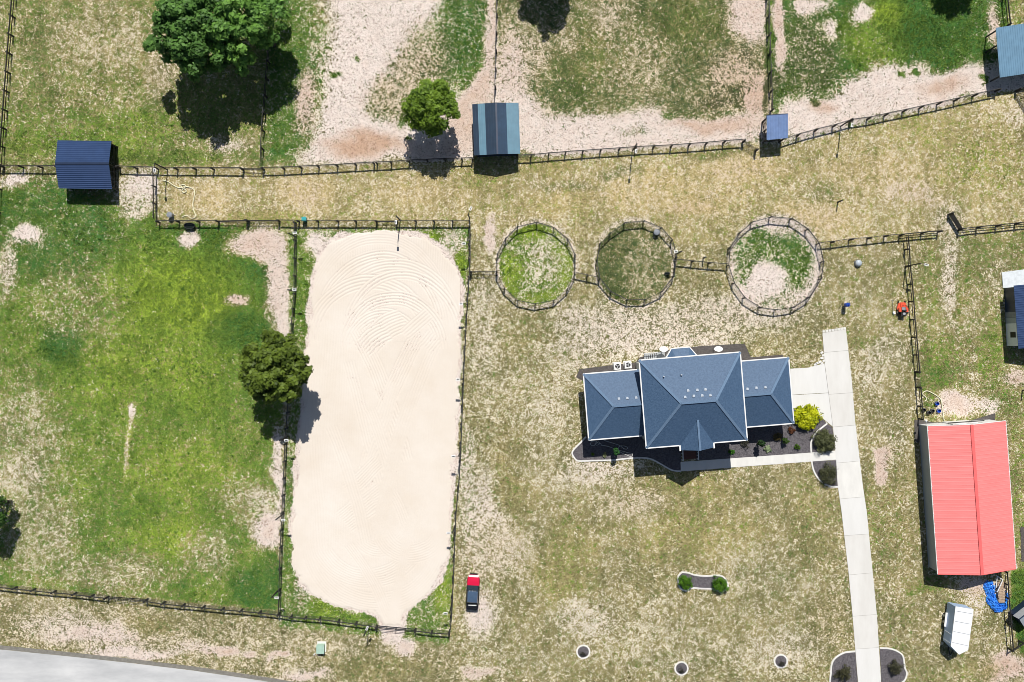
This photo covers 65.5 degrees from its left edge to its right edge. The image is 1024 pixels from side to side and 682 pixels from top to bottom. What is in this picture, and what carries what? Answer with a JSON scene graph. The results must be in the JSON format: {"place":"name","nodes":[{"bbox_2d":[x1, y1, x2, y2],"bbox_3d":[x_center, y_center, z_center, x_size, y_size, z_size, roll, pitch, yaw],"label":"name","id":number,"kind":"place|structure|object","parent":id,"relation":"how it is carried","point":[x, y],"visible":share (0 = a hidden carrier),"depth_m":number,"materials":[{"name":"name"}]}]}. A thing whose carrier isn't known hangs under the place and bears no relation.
{"place":"outdoors","nodes":[
{"label":"outdoors","id":0,"kind":"place"},
{"bbox_2d":[0,650,266,681],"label":"road","id":1,"kind":"structure","parent":0,"point":[17,666],"depth_m":116.64,"materials":[{"name":"concrete"}]},
{"bbox_2d":[0,645,292,681],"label":"gutter","id":2,"kind":"object","parent":1,"relation":"on","point":[128,660],"visible":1,"depth_m":116.65,"materials":[{"name":"concrete"}]},
{"bbox_2d":[0,0,1023,681],"bbox_3d":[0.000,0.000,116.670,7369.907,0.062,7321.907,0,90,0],"label":"ground","id":3,"kind":"structure","parent":0,"point":[344,118],"depth_m":116.67,"materials":[{"name":"plant"}]},
{"bbox_2d":[0,495,8,525],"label":"tree","id":4,"kind":"object","parent":3,"relation":"on","point":[2,519],"visible":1,"depth_m":112.72,"materials":[{"name":"green plant"}]},
{"bbox_2d":[0,0,15,164],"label":"fence","id":5,"kind":"object","parent":3,"relation":"on","point":[7,72],"visible":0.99,"depth_m":115.49,"materials":[{"name":"black wood"}]},
{"bbox_2d":[0,165,54,168],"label":"fence","id":6,"kind":"object","parent":3,"relation":"on","point":[21,166],"visible":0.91,"depth_m":115.47,"materials":[{"name":"black wood"}]},
{"bbox_2d":[0,584,103,598],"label":"fence","id":7,"kind":"object","parent":3,"relation":"on","point":[50,592],"visible":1,"depth_m":115.51,"materials":[{"name":"black wood"}]},
{"bbox_2d":[55,140,118,189],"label":"run in shed","id":8,"kind":"object","parent":3,"relation":"on","point":[82,164],"visible":1,"depth_m":113.72,"materials":[{"name":"blue metal"}]},
{"bbox_2d":[103,595,148,602],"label":"gate","id":9,"kind":"structure","parent":3,"relation":"on","point":[108,596],"depth_m":115.93,"materials":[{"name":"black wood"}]},
{"bbox_2d":[115,165,158,169],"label":"fence","id":10,"kind":"object","parent":3,"relation":"on","point":[119,166],"visible":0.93,"depth_m":115.40,"materials":[{"name":"black wood"}]},
{"bbox_2d":[151,168,156,218],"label":"fence","id":11,"kind":"object","parent":3,"relation":"on","point":[153,186],"visible":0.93,"depth_m":115.45,"materials":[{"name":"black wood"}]},
{"bbox_2d":[153,163,167,171],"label":"floodlight pole","id":12,"kind":"object","parent":3,"relation":"on","point":[154,169],"visible":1,"depth_m":112.67,"materials":[{"name":"metal"}]},
{"bbox_2d":[166,212,173,217],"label":"barrel","id":13,"kind":"object","parent":3,"relation":"on","point":[169,214],"visible":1,"depth_m":115.74,"materials":[{"name":"grey plastic"}]},
{"bbox_2d":[162,180,195,218],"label":"hose","id":14,"kind":"object","parent":3,"relation":"on","point":[185,186],"visible":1,"depth_m":116.50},
{"bbox_2d":[155,220,214,222],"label":"fence","id":15,"kind":"object","parent":3,"relation":"on","point":[160,221],"visible":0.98,"depth_m":115.31,"materials":[{"name":"black wood"}]},
{"bbox_2d":[184,223,195,228],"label":"water trough","id":16,"kind":"object","parent":3,"relation":"on","point":[189,226],"visible":1,"depth_m":116.19,"materials":[{"name":"black paint"}]},
{"bbox_2d":[142,0,238,82],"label":"tree","id":17,"kind":"object","parent":3,"relation":"on","point":[183,43],"visible":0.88,"depth_m":105.91,"materials":[{"name":"green plant"}]},
{"bbox_2d":[156,166,238,169],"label":"fence","id":18,"kind":"object","parent":3,"relation":"on","point":[194,168],"visible":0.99,"depth_m":115.38,"materials":[{"name":"black wood"}]},
{"bbox_2d":[215,219,246,222],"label":"gate","id":19,"kind":"structure","parent":3,"relation":"on","point":[218,221],"depth_m":115.65,"materials":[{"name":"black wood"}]},
{"bbox_2d":[201,0,290,76],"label":"tree","id":20,"kind":"object","parent":3,"relation":"on","point":[248,22],"visible":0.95,"depth_m":106.42,"materials":[{"name":"green plant"}]},
{"bbox_2d":[239,167,264,170],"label":"gate","id":21,"kind":"structure","parent":3,"relation":"on","point":[243,169],"depth_m":115.65,"materials":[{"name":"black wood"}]},
{"bbox_2d":[145,598,374,627],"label":"fence","id":22,"kind":"object","parent":3,"relation":"on","point":[242,610],"visible":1,"depth_m":115.50,"materials":[{"name":"black wood"}]},
{"bbox_2d":[245,219,280,221],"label":"gate","id":23,"kind":"structure","parent":3,"relation":"on","point":[276,220],"depth_m":115.65,"materials":[{"name":"grey metal"}]},
{"bbox_2d":[259,28,270,165],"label":"fence","id":24,"kind":"object","parent":3,"relation":"on","point":[263,112],"visible":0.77,"depth_m":115.46,"materials":[{"name":"black wood"}]},
{"bbox_2d":[238,328,313,403],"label":"tree","id":25,"kind":"object","parent":3,"relation":"on","point":[272,361],"visible":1,"depth_m":106.79,"materials":[{"name":"green plant"}]},
{"bbox_2d":[276,221,296,615],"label":"fence","id":26,"kind":"object","parent":3,"relation":"on","point":[286,443],"visible":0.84,"depth_m":115.46,"materials":[{"name":"black wood"}]},
{"bbox_2d":[316,641,325,653],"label":"utility box","id":27,"kind":"object","parent":3,"relation":"on","point":[320,647],"visible":1,"depth_m":115.70,"materials":[{"name":"metal"}]},
{"bbox_2d":[278,219,373,222],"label":"fence","id":28,"kind":"object","parent":3,"relation":"on","point":[298,221],"visible":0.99,"depth_m":115.56,"materials":[{"name":"black wood"}]},
{"bbox_2d":[263,157,472,169],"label":"fence","id":29,"kind":"object","parent":3,"relation":"on","point":[355,164],"visible":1,"depth_m":115.45,"materials":[{"name":"black wood"}]},
{"bbox_2d":[291,229,459,626],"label":"sand arena","id":30,"kind":"object","parent":3,"relation":"on","point":[398,522],"visible":0.99,"depth_m":116.63},
{"bbox_2d":[375,624,416,632],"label":"gate","id":31,"kind":"structure","parent":3,"relation":"on","point":[377,626],"depth_m":115.93,"materials":[{"name":"grey metal"}]},
{"bbox_2d":[401,78,460,137],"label":"tree","id":32,"kind":"object","parent":3,"relation":"on","point":[426,104],"visible":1,"depth_m":109.05,"materials":[{"name":"green plant"}]},
{"bbox_2d":[416,628,449,635],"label":"fence","id":33,"kind":"object","parent":3,"relation":"on","point":[431,633],"visible":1,"depth_m":115.41,"materials":[{"name":"black wood"}]},
{"bbox_2d":[397,220,469,222],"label":"fence","id":34,"kind":"object","parent":3,"relation":"on","point":[415,221],"visible":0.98,"depth_m":115.51,"materials":[{"name":"black wood"}]},
{"bbox_2d":[448,221,470,633],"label":"fence","id":35,"kind":"object","parent":3,"relation":"on","point":[455,512],"visible":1,"depth_m":115.42,"materials":[{"name":"black wood"}]},
{"bbox_2d":[465,573,480,609],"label":"parked car","id":36,"kind":"object","parent":3,"relation":"on","point":[473,587],"visible":1,"depth_m":115.58,"materials":[{"name":"black paint"}]},
{"bbox_2d":[472,102,519,156],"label":"run in shed","id":37,"kind":"object","parent":3,"relation":"on","point":[496,131],"visible":1,"depth_m":113.60,"materials":[{"name":"metal"}]},
{"bbox_2d":[494,0,497,102],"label":"fence","id":38,"kind":"object","parent":3,"relation":"on","point":[495,47],"visible":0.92,"depth_m":115.27,"materials":[{"name":"black wood"}]},
{"bbox_2d":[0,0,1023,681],"bbox_3d":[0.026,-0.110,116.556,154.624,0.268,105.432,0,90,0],"label":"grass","id":39,"kind":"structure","parent":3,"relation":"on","point":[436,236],"depth_m":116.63,"materials":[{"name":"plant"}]},
{"bbox_2d":[4,0,1022,643],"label":"weeds","id":40,"kind":"object","parent":3,"relation":"on","point":[306,282],"visible":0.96,"depth_m":116.50,"materials":[{"name":"green plant"}]},
{"bbox_2d":[497,221,575,304],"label":"round pen","id":41,"kind":"object","parent":3,"relation":"on","point":[547,226],"visible":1,"depth_m":115.28,"materials":[{"name":"black wood"}]},
{"bbox_2d":[576,645,589,658],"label":"tree ring","id":42,"kind":"object","parent":3,"relation":"on","point":[585,649],"visible":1,"depth_m":116.62,"materials":[{"name":"concrete"}]},
{"bbox_2d":[612,362,620,369],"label":"air conditioner","id":43,"kind":"object","parent":3,"relation":"on","point":[616,365],"visible":1,"depth_m":115.72,"materials":[{"name":"metal"}]},
{"bbox_2d":[571,434,680,471],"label":"mulch bed","id":44,"kind":"object","parent":3,"relation":"on","point":[669,458],"visible":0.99,"depth_m":116.62,"materials":[{"name":"soil"}]},
{"bbox_2d":[590,440,632,456],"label":"hose","id":45,"kind":"object","parent":44,"relation":"on","point":[611,447],"visible":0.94,"depth_m":116.56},
{"bbox_2d":[613,447,619,455],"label":"shrub","id":46,"kind":"object","parent":44,"relation":"on","point":[616,451],"visible":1,"depth_m":114.07,"materials":[{"name":"green plant"}]},
{"bbox_2d":[623,361,631,368],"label":"air conditioner","id":47,"kind":"object","parent":3,"relation":"on","point":[627,364],"visible":1,"depth_m":115.72,"materials":[{"name":"metal"}]},
{"bbox_2d":[517,139,743,157],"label":"fence","id":48,"kind":"object","parent":3,"relation":"on","point":[670,146],"visible":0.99,"depth_m":115.44,"materials":[{"name":"black wood"}]},
{"bbox_2d":[596,220,677,300],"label":"round pen","id":49,"kind":"object","parent":3,"relation":"on","point":[676,257],"visible":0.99,"depth_m":115.36,"materials":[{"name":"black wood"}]},
{"bbox_2d":[644,352,664,358],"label":"back steps","id":50,"kind":"structure","parent":3,"relation":"on","point":[659,355],"depth_m":115.91,"materials":[{"name":"concrete"}]},
{"bbox_2d":[653,229,659,234],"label":"barrel","id":51,"kind":"object","parent":3,"relation":"on","point":[656,231],"visible":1,"depth_m":115.77,"materials":[{"name":"grey plastic"}]},
{"bbox_2d":[660,346,667,351],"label":"satellite dish","id":52,"kind":"object","parent":3,"relation":"on","point":[663,349],"visible":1,"depth_m":114.29,"materials":[{"name":"metal"}]},
{"bbox_2d":[576,344,782,380],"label":"mulch bed","id":53,"kind":"object","parent":3,"relation":"on","point":[741,348],"visible":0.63,"depth_m":116.62,"materials":[{"name":"soil"}]},
{"bbox_2d":[714,346,722,351],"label":"satellite dish","id":54,"kind":"object","parent":53,"relation":"on","point":[718,348],"visible":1,"depth_m":113.93,"materials":[{"name":"metal"}]},
{"bbox_2d":[674,661,688,675],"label":"tree ring","id":55,"kind":"object","parent":3,"relation":"on","point":[682,664],"visible":1,"depth_m":116.62,"materials":[{"name":"stone"}]},
{"bbox_2d":[583,347,794,460],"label":"house","id":56,"kind":"structure","parent":3,"relation":"on","point":[689,401],"depth_m":109.80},
{"bbox_2d":[677,259,727,264],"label":"fence","id":57,"kind":"object","parent":3,"relation":"on","point":[692,261],"visible":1,"depth_m":115.36,"materials":[{"name":"black wood"}]},
{"bbox_2d":[677,571,728,592],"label":"mulch bed","id":58,"kind":"object","parent":3,"relation":"on","point":[704,582],"visible":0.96,"depth_m":116.62,"materials":[{"name":"gravel"}]},
{"bbox_2d":[677,575,692,590],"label":"shrub","id":59,"kind":"object","parent":58,"relation":"on","point":[686,580],"visible":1,"depth_m":115.56,"materials":[{"name":"green plant"}]},
{"bbox_2d":[712,576,729,593],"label":"shrub","id":60,"kind":"object","parent":58,"relation":"on","point":[722,587],"visible":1,"depth_m":115.52,"materials":[{"name":"green plant"}]},
{"bbox_2d":[741,139,758,151],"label":"gate","id":61,"kind":"structure","parent":3,"relation":"on","point":[749,145],"depth_m":115.86,"materials":[{"name":"grey metal"}]},
{"bbox_2d":[681,451,835,470],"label":"walkway","id":62,"kind":"structure","parent":3,"relation":"on","point":[745,461],"depth_m":116.59,"materials":[{"name":"concrete"}]},
{"bbox_2d":[696,408,827,459],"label":"mulch bed","id":63,"kind":"object","parent":3,"relation":"on","point":[801,438],"visible":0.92,"depth_m":116.62,"materials":[{"name":"soil"}]},
{"bbox_2d":[740,437,749,447],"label":"shrub","id":64,"kind":"object","parent":63,"relation":"on","point":[741,443],"visible":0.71,"depth_m":116.10,"materials":[{"name":"brown plant"}]},
{"bbox_2d":[756,440,765,446],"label":"shrub","id":65,"kind":"object","parent":63,"relation":"on","point":[761,443],"visible":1,"depth_m":114.42,"materials":[{"name":"green plant"}]},
{"bbox_2d":[763,445,771,452],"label":"shrub","id":66,"kind":"object","parent":63,"relation":"on","point":[768,448],"visible":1,"depth_m":116.33,"materials":[{"name":"green plant"}]},
{"bbox_2d":[773,433,782,440],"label":"shrub","id":67,"kind":"object","parent":63,"relation":"on","point":[776,438],"visible":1,"depth_m":116.12,"materials":[{"name":"red plant"}]},
{"bbox_2d":[782,437,789,443],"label":"shrub","id":68,"kind":"object","parent":63,"relation":"on","point":[785,440],"visible":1,"depth_m":115.65,"materials":[{"name":"green plant"}]},
{"bbox_2d":[788,427,795,433],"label":"shrub","id":69,"kind":"object","parent":63,"relation":"on","point":[791,431],"visible":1,"depth_m":116.16,"materials":[{"name":"red plant"}]},
{"bbox_2d":[794,403,823,430],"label":"shrub","id":70,"kind":"object","parent":63,"relation":"on","point":[806,417],"visible":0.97,"depth_m":115.49,"materials":[{"name":"yellow plant"}]},
{"bbox_2d":[767,0,774,111],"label":"fence","id":71,"kind":"object","parent":3,"relation":"on","point":[770,52],"visible":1,"depth_m":115.45,"materials":[{"name":"black wood"}]},
{"bbox_2d":[761,113,787,143],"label":"run in shed","id":72,"kind":"object","parent":3,"relation":"on","point":[777,126],"visible":1,"depth_m":114.00,"materials":[{"name":"blue metal"}]},
{"bbox_2d":[726,216,824,310],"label":"round pen","id":73,"kind":"object","parent":3,"relation":"on","point":[810,293],"visible":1,"depth_m":115.46,"materials":[{"name":"black wood"}]},
{"bbox_2d":[774,654,787,667],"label":"tree ring","id":74,"kind":"object","parent":3,"relation":"on","point":[778,658],"visible":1,"depth_m":116.62,"materials":[{"name":"concrete"}]},
{"bbox_2d":[812,424,834,451],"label":"mulch bed","id":75,"kind":"object","parent":3,"relation":"on","point":[830,431],"visible":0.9,"depth_m":116.62,"materials":[{"name":"wood"}]},
{"bbox_2d":[810,428,837,454],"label":"shrub","id":76,"kind":"object","parent":75,"relation":"on","point":[824,437],"visible":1,"depth_m":115.49,"materials":[{"name":"green plant"}]},
{"bbox_2d":[811,460,838,487],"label":"mulch bed","id":77,"kind":"object","parent":3,"relation":"on","point":[817,466],"visible":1,"depth_m":116.62,"materials":[{"name":"soil"}]},
{"bbox_2d":[819,461,836,485],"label":"shrub","id":78,"kind":"object","parent":77,"relation":"on","point":[825,471],"visible":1,"depth_m":115.69,"materials":[{"name":"green plant"}]},
{"bbox_2d":[829,650,857,681],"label":"mulch bed","id":79,"kind":"object","parent":3,"relation":"on","point":[848,658],"visible":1,"depth_m":116.62,"materials":[{"name":"soil"}]},
{"bbox_2d":[833,664,851,681],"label":"shrub","id":80,"kind":"object","parent":79,"relation":"on","point":[845,673],"visible":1,"depth_m":115.74,"materials":[{"name":"green plant"}]},
{"bbox_2d":[854,260,861,266],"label":"septic cover","id":81,"kind":"object","parent":3,"relation":"on","point":[857,263],"visible":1,"depth_m":116.17,"materials":[{"name":"grey plastic"}]},
{"bbox_2d":[820,233,904,242],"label":"fence","id":82,"kind":"object","parent":3,"relation":"on","point":[867,238],"visible":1,"depth_m":115.38,"materials":[{"name":"black wood"}]},
{"bbox_2d":[778,88,1001,142],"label":"fence","id":83,"kind":"object","parent":3,"relation":"on","point":[920,107],"visible":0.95,"depth_m":115.48,"materials":[{"name":"black wood"}]},
{"bbox_2d":[880,647,907,681],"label":"mulch bed","id":84,"kind":"object","parent":3,"relation":"on","point":[888,655],"visible":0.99,"depth_m":116.62,"materials":[{"name":"soil"}]},
{"bbox_2d":[888,659,904,674],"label":"shrub","id":85,"kind":"object","parent":84,"relation":"on","point":[895,668],"visible":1,"depth_m":115.80,"materials":[{"name":"green plant"}]},
{"bbox_2d":[896,301,909,315],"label":"ride on mower","id":86,"kind":"object","parent":3,"relation":"on","point":[901,306],"visible":1,"depth_m":115.88,"materials":[{"name":"orange metal"}]},
{"bbox_2d":[904,236,919,370],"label":"fence","id":87,"kind":"object","parent":3,"relation":"on","point":[912,292],"visible":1,"depth_m":115.46,"materials":[{"name":"black wood"}]},
{"bbox_2d":[914,371,921,388],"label":"gate","id":88,"kind":"structure","parent":3,"relation":"on","point":[918,384],"depth_m":115.79,"materials":[{"name":"black metal"}]},
{"bbox_2d":[917,389,923,419],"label":"fence","id":89,"kind":"object","parent":3,"relation":"on","point":[920,406],"visible":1,"depth_m":115.50,"materials":[{"name":"black wood"}]},
{"bbox_2d":[904,230,942,233],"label":"fence","id":90,"kind":"object","parent":3,"relation":"on","point":[938,231],"visible":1,"depth_m":115.42,"materials":[{"name":"black wood"}]},
{"bbox_2d":[922,390,944,420],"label":"hose","id":91,"kind":"object","parent":3,"relation":"on","point":[938,397],"visible":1,"depth_m":116.52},
{"bbox_2d":[914,413,994,442],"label":"mulch bed","id":92,"kind":"object","parent":3,"relation":"on","point":[918,422],"visible":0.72,"depth_m":116.62,"materials":[{"name":"soil"}]},
{"bbox_2d":[947,212,964,230],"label":"gate","id":93,"kind":"structure","parent":3,"relation":"on","point":[955,221],"depth_m":115.93,"materials":[{"name":"black metal"}]},
{"bbox_2d":[942,602,973,655],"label":"horse trailer","id":94,"kind":"object","parent":3,"relation":"on","point":[957,621],"visible":1,"depth_m":114.07,"materials":[{"name":"metal"}]},
{"bbox_2d":[919,419,1016,574],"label":"barn","id":95,"kind":"structure","parent":3,"relation":"on","point":[968,508],"depth_m":112.72,"materials":[{"name":"red metal"}]},
{"bbox_2d":[943,420,977,423],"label":"sliding door","id":96,"kind":"structure","parent":95,"relation":"in","point":[959,420],"depth_m":115.27,"materials":[{"name":"white paint"}]},
{"bbox_2d":[965,222,1023,228],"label":"fence","id":97,"kind":"object","parent":3,"relation":"on","point":[997,225],"visible":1,"depth_m":115.59,"materials":[{"name":"black wood"}]},
{"bbox_2d":[983,580,1007,612],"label":"tarp","id":98,"kind":"object","parent":3,"relation":"on","point":[994,604],"visible":0.97,"depth_m":116.34,"materials":[{"name":"plastic"}]},
{"bbox_2d":[994,574,1002,591],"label":"metal frame","id":99,"kind":"object","parent":3,"relation":"on","point":[996,583],"visible":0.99,"depth_m":115.75,"materials":[{"name":"white paint"}]},
{"bbox_2d":[996,582,1005,602],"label":"lumber stack","id":100,"kind":"object","parent":3,"relation":"on","point":[1001,593],"visible":1,"depth_m":116.11,"materials":[{"name":"wood"}]},
{"bbox_2d":[985,24,1023,81],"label":"run in shed","id":101,"kind":"object","parent":3,"relation":"on","point":[1010,45],"visible":1,"depth_m":113.84,"materials":[{"name":"blue metal"}]},
{"bbox_2d":[1005,0,1011,25],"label":"fence","id":102,"kind":"object","parent":3,"relation":"on","point":[1010,23],"visible":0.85,"depth_m":115.47,"materials":[{"name":"black wood"}]},
{"bbox_2d":[1004,571,1013,651],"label":"fence","id":103,"kind":"object","parent":3,"relation":"on","point":[1008,597],"visible":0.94,"depth_m":115.47,"materials":[{"name":"black wood"}]},
{"bbox_2d":[1001,269,1023,348],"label":"animal house","id":104,"kind":"structure","parent":3,"relation":"on","point":[1014,307],"depth_m":115.07,"materials":[{"name":"blue metal"}]},
{"bbox_2d":[1009,600,1023,625],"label":"chicken coop","id":105,"kind":"structure","parent":3,"relation":"on","point":[1017,612],"depth_m":115.48,"materials":[{"name":"metal"}]},
{"bbox_2d":[1009,639,1023,650],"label":"fence","id":106,"kind":"object","parent":3,"relation":"on","point":[1022,644],"visible":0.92,"depth_m":115.57,"materials":[{"name":"black wood"}]},
{"bbox_2d":[1015,87,1023,103],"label":"gate","id":107,"kind":"structure","parent":3,"relation":"on","point":[1018,90],"depth_m":115.95,"materials":[{"name":"wood"}]},
{"bbox_2d":[1020,527,1023,561],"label":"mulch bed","id":108,"kind":"object","parent":3,"relation":"on","point":[1022,541],"visible":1,"depth_m":116.62,"materials":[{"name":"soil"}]},
{"bbox_2d":[790,327,880,681],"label":"driveway","id":109,"kind":"structure","parent":0,"point":[836,403],"depth_m":116.60,"materials":[{"name":"concrete"}]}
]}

